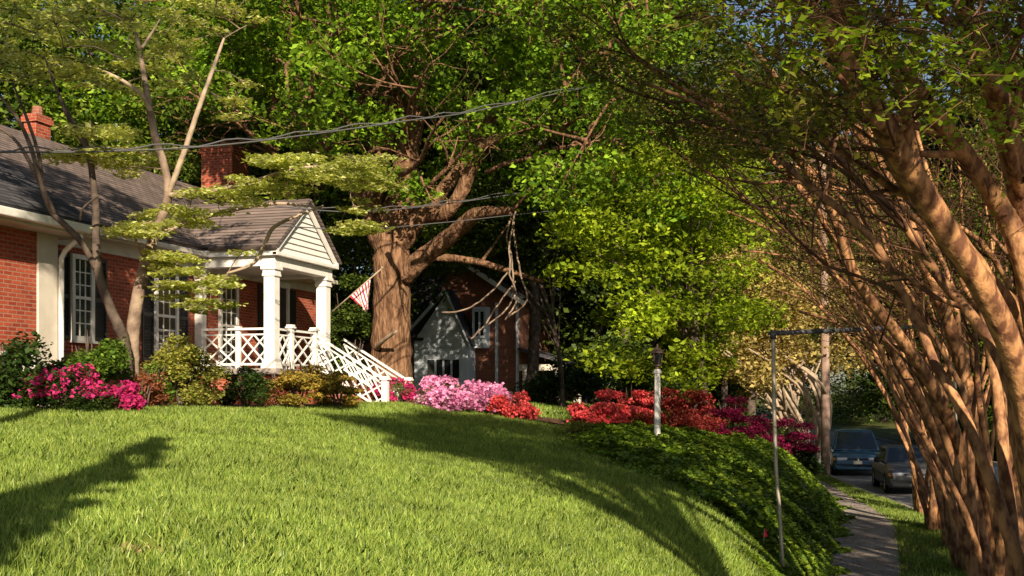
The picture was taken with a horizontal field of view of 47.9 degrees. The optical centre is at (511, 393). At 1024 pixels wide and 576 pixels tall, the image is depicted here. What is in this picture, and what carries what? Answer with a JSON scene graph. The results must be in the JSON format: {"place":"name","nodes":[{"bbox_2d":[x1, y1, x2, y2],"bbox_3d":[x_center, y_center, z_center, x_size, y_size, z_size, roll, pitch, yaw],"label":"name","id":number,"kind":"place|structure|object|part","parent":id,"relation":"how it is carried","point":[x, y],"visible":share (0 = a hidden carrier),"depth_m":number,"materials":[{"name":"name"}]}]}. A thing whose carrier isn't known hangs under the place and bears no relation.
{"place":"outdoors","nodes":[
{"label":"outdoors","id":0,"kind":"place"},
{"bbox_2d":[0,59,772,152],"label":"overhead cable","id":1,"kind":"object","parent":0,"point":[181,146],"visible":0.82,"depth_m":18.78,"materials":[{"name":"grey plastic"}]},
{"bbox_2d":[2,0,1023,394],"label":"sky","id":2,"kind":"structure","parent":0,"point":[913,3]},
{"bbox_2d":[485,412,591,425],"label":"path","id":3,"kind":"structure","parent":0,"point":[553,420],"depth_m":28.24,"materials":[{"name":"grey concrete"}]},
{"bbox_2d":[114,385,996,575],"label":"ground","id":4,"kind":"structure","parent":0,"point":[885,430],"depth_m":72.05,"materials":[{"name":"soil"}]},
{"bbox_2d":[0,330,87,408],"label":"bush","id":5,"kind":"object","parent":4,"relation":"on","point":[11,377],"visible":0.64,"depth_m":16.77,"materials":[{"name":"green plant"}]},
{"bbox_2d":[23,359,85,405],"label":"bush","id":6,"kind":"object","parent":4,"relation":"on","point":[58,363],"visible":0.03,"depth_m":17.34,"materials":[{"name":"green plant"}]},
{"bbox_2d":[12,363,124,411],"bbox_3d":[-6.438,-0.060,16.761,1.666,0.793,1.643,0,0,16],"label":"azalea","id":7,"kind":"object","parent":4,"relation":"on","point":[85,384],"visible":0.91,"depth_m":16.42,"materials":[{"name":"pink flower petals"},{"name":"green leaf"},{"name":"dark bark"}]},
{"bbox_2d":[0,0,164,380],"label":"dogwood tree","id":8,"kind":"object","parent":4,"relation":"on","point":[83,133],"visible":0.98,"depth_m":18.68,"materials":[{"name":"green plant"}]},
{"bbox_2d":[0,0,174,173],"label":"broadleaf tree","id":9,"kind":"object","parent":4,"relation":"on","point":[15,106],"visible":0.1,"depth_m":35.77,"materials":[{"name":"green plant"}]},
{"bbox_2d":[53,330,142,406],"bbox_3d":[-6.471,-0.342,17.849,1.415,1.327,1.332,0,0,-9],"label":"bush","id":10,"kind":"object","parent":4,"relation":"on","point":[107,358],"visible":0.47,"depth_m":17.72,"materials":[{"name":"green plant"}]},
{"bbox_2d":[108,380,146,410],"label":"azalea","id":11,"kind":"object","parent":4,"relation":"on","point":[132,398],"visible":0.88,"depth_m":17.11,"materials":[{"name":"pink plant"}]},
{"bbox_2d":[0,0,262,185],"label":"broadleaf tree","id":12,"kind":"object","parent":4,"relation":"on","point":[102,113],"visible":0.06,"depth_m":37.10,"materials":[{"name":"green plant"}]},
{"bbox_2d":[117,369,169,406],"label":"bush","id":13,"kind":"object","parent":4,"relation":"on","point":[146,384],"visible":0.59,"depth_m":18.55,"materials":[{"name":"orange plant"}]},
{"bbox_2d":[140,362,177,406],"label":"bush","id":14,"kind":"object","parent":4,"relation":"on","point":[150,368],"visible":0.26,"depth_m":19.12,"materials":[{"name":"green plant"}]},
{"bbox_2d":[0,0,349,208],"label":"broadleaf tree","id":15,"kind":"object","parent":4,"relation":"on","point":[135,73],"visible":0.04,"depth_m":39.61,"materials":[{"name":"green plant"}]},
{"bbox_2d":[135,330,231,406],"bbox_3d":[-5.604,-0.377,19.695,1.576,1.432,1.602,0,0,16],"label":"bush","id":16,"kind":"object","parent":4,"relation":"on","point":[187,382],"visible":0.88,"depth_m":19.52,"materials":[{"name":"green plant"}]},
{"bbox_2d":[99,403,313,407],"bbox_3d":[-6.418,0.238,23.520,3.800,0.089,11.100,0,0,16],"label":"planting bed","id":17,"kind":"object","parent":4,"relation":"on","point":[240,405],"visible":0.19,"depth_m":23.01,"materials":[{"name":"brown soil"}]},
{"bbox_2d":[25,0,408,377],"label":"dogwood tree","id":18,"kind":"object","parent":17,"relation":"on","point":[370,171],"visible":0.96,"depth_m":19.26,"materials":[{"name":"green plant"}]},
{"bbox_2d":[0,106,413,405],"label":"brick house","id":19,"kind":"structure","parent":4,"relation":"on","point":[49,291],"depth_m":26.43,"materials":[{"name":"red brick"}]},
{"bbox_2d":[69,253,97,343],"bbox_3d":[-8.585,-1.890,23.064,0.140,1.760,0.760,0,0,16],"label":"window","id":20,"kind":"structure","parent":19,"relation":"in","point":[82,278],"depth_m":23.04,"materials":[{"name":"white paint"}]},
{"bbox_2d":[154,268,178,364],"bbox_3d":[-7.752,-1.715,25.894,0.140,2.110,0.960,0,0,16],"label":"window","id":21,"kind":"structure","parent":19,"relation":"in","point":[166,318],"depth_m":25.83,"materials":[{"name":"white paint"}]},
{"bbox_2d":[218,288,238,368],"bbox_3d":[-6.989,-1.650,28.484,0.140,2.180,0.940,0,0,16],"label":"window","id":22,"kind":"structure","parent":19,"relation":"in","point":[227,318],"depth_m":28.48,"materials":[{"name":"white paint"}]},
{"bbox_2d":[280,282,289,368],"bbox_3d":[-6.278,-1.800,30.881,0.130,2.400,1.200,0,0,16],"label":"door","id":23,"kind":"structure","parent":19,"relation":"in","point":[285,291],"depth_m":31.23,"materials":[{"name":"white paint"}]},
{"bbox_2d":[332,266,382,311],"bbox_3d":[-3.754,-2.529,28.008,1.375,1.076,0.077,0,0,18],"label":"porch flag","id":24,"kind":"object","parent":19,"relation":"attached to","point":[359,295],"visible":1,"depth_m":27.96,"materials":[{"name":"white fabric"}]},
{"bbox_2d":[216,364,276,406],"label":"bush","id":25,"kind":"object","parent":4,"relation":"on","point":[252,384],"visible":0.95,"depth_m":22.10,"materials":[{"name":"green plant"}]},
{"bbox_2d":[90,0,434,343],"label":"broadleaf tree","id":26,"kind":"object","parent":4,"relation":"on","point":[194,173],"visible":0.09,"depth_m":37.41,"materials":[{"name":"green plant"}]},
{"bbox_2d":[254,373,292,405],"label":"bush","id":27,"kind":"object","parent":4,"relation":"on","point":[273,401],"visible":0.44,"depth_m":23.45,"materials":[{"name":"orange plant"}]},
{"bbox_2d":[266,356,336,407],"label":"bush","id":28,"kind":"object","parent":4,"relation":"on","point":[290,379],"visible":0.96,"depth_m":23.30,"materials":[{"name":"yellow plant"}]},
{"bbox_2d":[313,371,364,407],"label":"bush","id":29,"kind":"object","parent":4,"relation":"on","point":[348,399],"visible":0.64,"depth_m":24.15,"materials":[{"name":"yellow plant"}]},
{"bbox_2d":[216,0,476,370],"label":"broadleaf tree","id":30,"kind":"object","parent":4,"relation":"on","point":[433,267],"visible":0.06,"depth_m":44.00,"materials":[{"name":"green plant"}]},
{"bbox_2d":[330,272,373,384],"bbox_3d":[-4.647,-1.626,34.060,2.144,3.904,2.398,0,0,16],"label":"bush","id":31,"kind":"object","parent":4,"relation":"on","point":[347,320],"visible":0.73,"depth_m":33.52,"materials":[{"name":"green plant"}]},
{"bbox_2d":[110,488,614,564],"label":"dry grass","id":32,"kind":"structure","parent":4,"relation":"on","point":[123,545],"depth_m":5.63,"materials":[{"name":"beige plant"}]},
{"bbox_2d":[0,400,776,575],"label":"lawn grass","id":33,"kind":"structure","parent":4,"relation":"on","point":[200,490],"depth_m":10.32,"materials":[{"name":"green plant"}]},
{"bbox_2d":[368,376,420,402],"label":"azalea","id":34,"kind":"object","parent":4,"relation":"on","point":[406,391],"visible":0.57,"depth_m":29.31,"materials":[{"name":"pink plant"}]},
{"bbox_2d":[260,0,559,272],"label":"broadleaf tree","id":35,"kind":"object","parent":4,"relation":"on","point":[451,191],"visible":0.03,"depth_m":44.37,"materials":[{"name":"green plant"}]},
{"bbox_2d":[107,0,722,392],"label":"oak tree","id":36,"kind":"object","parent":4,"relation":"on","point":[308,71],"visible":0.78,"depth_m":29.16,"materials":[{"name":"green plant"}]},
{"bbox_2d":[441,211,527,338],"bbox_3d":[-0.779,-3.186,31.117,2.460,3.465,0.538,0,0,12],"label":"hanging vine","id":37,"kind":"object","parent":36,"relation":"hanging from","point":[513,288],"visible":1,"depth_m":30.96,"materials":[{"name":"brown plant"}]},
{"bbox_2d":[332,130,566,284],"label":"broadleaf tree","id":38,"kind":"object","parent":4,"relation":"on","point":[369,266],"depth_m":67.04,"materials":[{"name":"green plant"}]},
{"bbox_2d":[411,374,488,411],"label":"azalea","id":39,"kind":"object","parent":4,"relation":"on","point":[444,392],"visible":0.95,"depth_m":26.72,"materials":[{"name":"pink plant"}]},
{"bbox_2d":[349,239,581,402],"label":"neighbour house","id":40,"kind":"structure","parent":4,"relation":"on","point":[496,350],"depth_m":48.02,"materials":[{"name":"brick"}]},
{"bbox_2d":[425,357,461,384],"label":"window","id":41,"kind":"structure","parent":40,"relation":"in","point":[452,366],"depth_m":47.67,"materials":[{"name":"white"}]},
{"bbox_2d":[472,309,485,337],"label":"window","id":42,"kind":"structure","parent":40,"relation":"in","point":[478,315],"depth_m":47.76,"materials":[{"name":"white"}]},
{"bbox_2d":[466,382,513,414],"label":"azalea","id":43,"kind":"object","parent":4,"relation":"on","point":[495,389],"visible":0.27,"depth_m":27.80,"materials":[{"name":"pink plant"}]},
{"bbox_2d":[420,174,606,407],"bbox_3d":[0.115,-3.424,38.138,6.008,8.173,6.008,0,0,0],"label":"broadleaf tree","id":44,"kind":"object","parent":4,"relation":"on","point":[530,253],"visible":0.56,"depth_m":37.35,"materials":[{"name":"green plant"}]},
{"bbox_2d":[486,390,541,419],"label":"azalea","id":45,"kind":"object","parent":4,"relation":"on","point":[521,406],"visible":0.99,"depth_m":27.27,"materials":[{"name":"red plant"}]},
{"bbox_2d":[417,72,619,333],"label":"broadleaf tree","id":46,"kind":"object","parent":4,"relation":"on","point":[485,235],"depth_m":56.43,"materials":[{"name":"green plant"}]},
{"bbox_2d":[367,0,699,398],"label":"broadleaf tree","id":47,"kind":"object","parent":4,"relation":"on","point":[533,341],"visible":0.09,"depth_m":40.93,"materials":[{"name":"green plant"}]},
{"bbox_2d":[507,353,612,404],"bbox_3d":[1.693,-0.410,39.939,3.666,2.040,3.933,0,0,16],"label":"bush","id":48,"kind":"object","parent":4,"relation":"on","point":[581,382],"visible":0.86,"depth_m":39.45,"materials":[{"name":"green plant"}]},
{"bbox_2d":[412,400,717,424],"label":"neighbour lawn grass","id":49,"kind":"structure","parent":4,"relation":"on","point":[554,411],"depth_m":33.13,"materials":[{"name":"green plant"}]},
{"bbox_2d":[562,420,592,433],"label":"bush","id":50,"kind":"object","parent":4,"relation":"on","point":[578,427],"visible":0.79,"depth_m":25.67,"materials":[{"name":"green plant"}]},
{"bbox_2d":[560,388,645,424],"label":"azalea","id":51,"kind":"object","parent":4,"relation":"on","point":[609,412],"visible":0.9,"depth_m":27.09,"materials":[{"name":"red plant"}]},
{"bbox_2d":[480,92,735,404],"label":"broadleaf tree","id":52,"kind":"object","parent":4,"relation":"on","point":[582,302],"visible":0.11,"depth_m":49.64,"materials":[{"name":"green plant"}]},
{"bbox_2d":[615,382,664,424],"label":"azalea","id":53,"kind":"object","parent":4,"relation":"on","point":[640,395],"visible":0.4,"depth_m":28.69,"materials":[{"name":"red plant"}]},
{"bbox_2d":[476,0,808,384],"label":"broadleaf tree","id":54,"kind":"object","parent":4,"relation":"on","point":[698,55],"visible":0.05,"depth_m":46.56,"materials":[{"name":"green plant"}]},
{"bbox_2d":[650,344,663,435],"bbox_3d":[3.216,0.031,25.500,0.296,2.258,0.296,0,0,-6],"label":"lamp post","id":55,"kind":"object","parent":4,"relation":"on","point":[656,352],"visible":0.95,"depth_m":25.44,"materials":[{"name":"white paint"}]},
{"bbox_2d":[596,358,718,419],"bbox_3d":[4.820,-0.222,40.150,4.270,2.443,3.661,0,0,-27],"label":"bush","id":56,"kind":"object","parent":4,"relation":"on","point":[648,387],"visible":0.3,"depth_m":39.53,"materials":[{"name":"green plant"}]},
{"bbox_2d":[532,137,792,428],"bbox_3d":[4.336,-3.180,31.023,6.492,9.000,8.311,0,0,16],"label":"maple tree","id":57,"kind":"object","parent":4,"relation":"on","point":[658,312],"visible":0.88,"depth_m":29.23,"materials":[{"name":"green plant"}]},
{"bbox_2d":[545,133,805,412],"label":"broadleaf tree","id":58,"kind":"object","parent":4,"relation":"on","point":[668,359],"visible":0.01,"depth_m":60.40,"materials":[{"name":"green plant"}]},
{"bbox_2d":[636,386,728,430],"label":"azalea","id":59,"kind":"object","parent":4,"relation":"on","point":[692,411],"visible":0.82,"depth_m":29.67,"materials":[{"name":"red plant"}]},
{"bbox_2d":[562,249,846,400],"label":"broadleaf tree","id":60,"kind":"object","parent":4,"relation":"on","point":[743,381],"depth_m":70.09,"materials":[{"name":"green plant"}]},
{"bbox_2d":[553,416,858,575],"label":"ivy ground cover","id":61,"kind":"object","parent":4,"relation":"on","point":[708,465],"visible":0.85,"depth_m":21.07,"materials":[{"name":"green plant"}]},
{"bbox_2d":[660,356,759,416],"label":"bush","id":62,"kind":"object","parent":4,"relation":"on","point":[730,391],"visible":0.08,"depth_m":61.50,"materials":[{"name":"green plant"}]},
{"bbox_2d":[683,378,771,424],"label":"bush","id":63,"kind":"object","parent":4,"relation":"on","point":[759,410],"visible":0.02,"depth_m":71.80,"materials":[{"name":"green plant"}]},
{"bbox_2d":[708,395,772,438],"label":"azalea","id":64,"kind":"object","parent":4,"relation":"on","point":[729,412],"visible":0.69,"depth_m":30.75,"materials":[{"name":"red plant"}]},
{"bbox_2d":[613,100,900,419],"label":"broadleaf tree","id":65,"kind":"object","parent":4,"relation":"on","point":[752,403],"depth_m":53.30,"materials":[{"name":"green plant"}]},
{"bbox_2d":[499,0,1023,575],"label":"crape myrtle","id":66,"kind":"object","parent":4,"relation":"on","point":[981,542],"visible":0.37,"depth_m":15.96,"materials":[{"name":"brown plant"}]},
{"bbox_2d":[725,409,804,444],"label":"bush","id":67,"kind":"object","parent":4,"relation":"on","point":[785,431],"visible":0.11,"depth_m":37.72,"materials":[{"name":"red plant"}]},
{"bbox_2d":[543,4,1013,574],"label":"crape myrtle","id":68,"kind":"object","parent":4,"relation":"on","point":[909,384],"visible":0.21,"depth_m":19.02,"materials":[{"name":"brown plant"}]},
{"bbox_2d":[674,69,886,425],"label":"maple tree","id":69,"kind":"object","parent":4,"relation":"on","point":[724,391],"visible":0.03,"depth_m":53.91,"materials":[{"name":"green plant"}]},
{"bbox_2d":[747,411,819,454],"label":"azalea","id":70,"kind":"object","parent":4,"relation":"on","point":[788,444],"visible":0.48,"depth_m":34.01,"materials":[{"name":"pink plant"}]},
{"bbox_2d":[686,231,892,458],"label":"crape myrtle","id":71,"kind":"object","parent":4,"relation":"on","point":[790,367],"visible":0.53,"depth_m":41.87,"materials":[{"name":"yellow plant"}]},
{"bbox_2d":[565,0,1023,575],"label":"crape myrtle","id":72,"kind":"object","parent":4,"relation":"on","point":[855,38],"visible":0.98,"depth_m":9.95,"materials":[{"name":"brown plant"}]},
{"bbox_2d":[791,144,829,476],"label":"utility pole","id":73,"kind":"object","parent":4,"relation":"on","point":[825,412],"visible":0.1,"depth_m":41.38,"materials":[{"name":"brown wood"}]},
{"bbox_2d":[275,142,815,211],"bbox_3d":[3.014,-6.428,32.401,0.781,5.394,24.357,0,0,41],"label":"overhead cable","id":74,"kind":"object","parent":73,"relation":"attached to","point":[426,205],"visible":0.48,"depth_m":26.47,"materials":[{"name":"grey plastic"}]},
{"bbox_2d":[280,165,813,228],"bbox_3d":[2.849,-5.819,32.544,1.214,4.943,24.356,0,0,41],"label":"overhead cable","id":75,"kind":"object","parent":73,"relation":"attached to","point":[460,220],"visible":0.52,"depth_m":27.27,"materials":[{"name":"grey plastic"}]},
{"bbox_2d":[792,442,829,476],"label":"bush","id":76,"kind":"object","parent":4,"relation":"on","point":[811,463],"visible":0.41,"depth_m":34.54,"materials":[{"name":"green plant"}]},
{"bbox_2d":[783,213,894,418],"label":"broadleaf tree","id":77,"kind":"object","parent":4,"relation":"on","point":[852,379],"visible":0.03,"depth_m":92.85,"materials":[{"name":"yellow plant"}]},
{"bbox_2d":[788,370,890,417],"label":"bush","id":78,"kind":"object","parent":4,"relation":"on","point":[801,399],"visible":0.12,"depth_m":98.21,"materials":[{"name":"green plant"}]},
{"bbox_2d":[658,4,1023,549],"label":"crape myrtle","id":79,"kind":"object","parent":4,"relation":"on","point":[937,490],"visible":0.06,"depth_m":21.69,"materials":[{"name":"brown plant"}]},
{"bbox_2d":[811,371,898,423],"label":"bush","id":80,"kind":"object","parent":4,"relation":"on","point":[847,404],"visible":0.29,"depth_m":87.09,"materials":[{"name":"green plant"}]},
{"bbox_2d":[769,324,957,566],"bbox_3d":[5.750,0.883,18.180,5.827,4.235,0.180,0,0,-44],"label":"pipe frame","id":81,"kind":"object","parent":4,"relation":"on","point":[773,334],"visible":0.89,"depth_m":16.18,"materials":[{"name":"metal"}]},
{"bbox_2d":[715,88,1023,531],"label":"crape myrtle","id":82,"kind":"object","parent":4,"relation":"on","point":[930,511],"visible":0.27,"depth_m":25.20,"materials":[{"name":"brown plant"}]},
{"bbox_2d":[830,475,912,508],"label":"kerb","id":83,"kind":"structure","parent":4,"relation":"on","point":[874,494],"depth_m":34.62,"materials":[{"name":"concrete"}]},
{"bbox_2d":[765,417,996,462],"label":"kerb","id":84,"kind":"structure","parent":4,"relation":"on","point":[884,440],"depth_m":68.48,"materials":[{"name":"concrete"}]},
{"bbox_2d":[754,138,1011,513],"bbox_3d":[9.865,-1.789,28.816,7.567,9.995,6.488,0,0,39],"label":"crape myrtle","id":85,"kind":"object","parent":4,"relation":"on","point":[917,506],"visible":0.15,"depth_m":28.72,"materials":[{"name":"brown plant"}]},
{"bbox_2d":[814,473,967,575],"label":"verge grass","id":86,"kind":"structure","parent":4,"relation":"on","point":[891,510],"depth_m":24.02,"materials":[{"name":"green plant"}]},
{"bbox_2d":[811,110,979,440],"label":"broadleaf tree","id":87,"kind":"object","parent":4,"relation":"on","point":[874,398],"visible":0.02,"depth_m":66.09,"materials":[{"name":"green plant"}]},
{"bbox_2d":[839,88,1023,395],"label":"broadleaf tree","id":88,"kind":"object","parent":4,"relation":"on","point":[932,145],"depth_m":58.14,"materials":[{"name":"green plant"}]},
{"bbox_2d":[857,100,1016,455],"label":"broadleaf tree","id":89,"kind":"object","parent":4,"relation":"on","point":[960,124],"visible":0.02,"depth_m":54.01,"materials":[{"name":"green plant"}]},
{"bbox_2d":[901,49,1023,404],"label":"broadleaf tree","id":90,"kind":"object","parent":4,"relation":"on","point":[975,196],"depth_m":50.08,"materials":[{"name":"green plant"}]},
{"bbox_2d":[958,399,995,456],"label":"bush","id":91,"kind":"object","parent":4,"relation":"on","point":[961,427],"depth_m":54.85,"materials":[{"name":"green plant"}]},
{"bbox_2d":[987,405,996,459],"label":"bush","id":92,"kind":"object","parent":4,"relation":"on","point":[990,414],"visible":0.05,"depth_m":51.13,"materials":[{"name":"green plant"}]},
{"bbox_2d":[779,429,929,506],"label":"road","id":93,"kind":"structure","parent":0,"point":[861,479],"depth_m":39.72,"materials":[{"name":"grey asphalt"}]},
{"bbox_2d":[830,429,878,474],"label":"parked car","id":94,"kind":"object","parent":93,"relation":"on","point":[854,449],"visible":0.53,"depth_m":43.89,"materials":[{"name":"blue paint"}]},
{"bbox_2d":[872,444,929,492],"bbox_3d":[12.674,2.405,37.036,2.180,1.470,4.480,0,0,10],"label":"parked car","id":95,"kind":"object","parent":93,"relation":"on","point":[891,468],"visible":0.63,"depth_m":36.18,"materials":[{"name":"silver metal"}]},
{"bbox_3d":[12.116,1.936,37.980,0.130,0.347,0.913,0,0,10],"label":"side window","id":96,"kind":"part","parent":95,"relation":"part of","materials":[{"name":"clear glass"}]},
{"bbox_3d":[11.936,1.940,36.997,0.130,0.354,1.050,0,0,10],"label":"side window","id":97,"kind":"part","parent":95,"relation":"part of","materials":[{"name":"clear glass"}]},
{"bbox_2d":[993,463,998,482],"bbox_3d":[11.553,2.390,26.173,2.200,1.500,4.480,0,0,12],"label":"parked car","id":98,"kind":"object","parent":93,"relation":"on","point":[995,465],"depth_m":25.99,"materials":[{"name":"blue paint"}]},
{"bbox_2d":[820,481,900,575],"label":"sidewalk","id":99,"kind":"structure","parent":0,"point":[879,558],"depth_m":22.61,"materials":[{"name":"concrete"}]},
{"bbox_2d":[819,480,913,575],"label":"fallen leaves","id":100,"kind":"object","parent":99,"relation":"on","point":[870,535],"visible":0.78,"depth_m":23.14,"materials":[{"name":"brown plant"}]}
]}

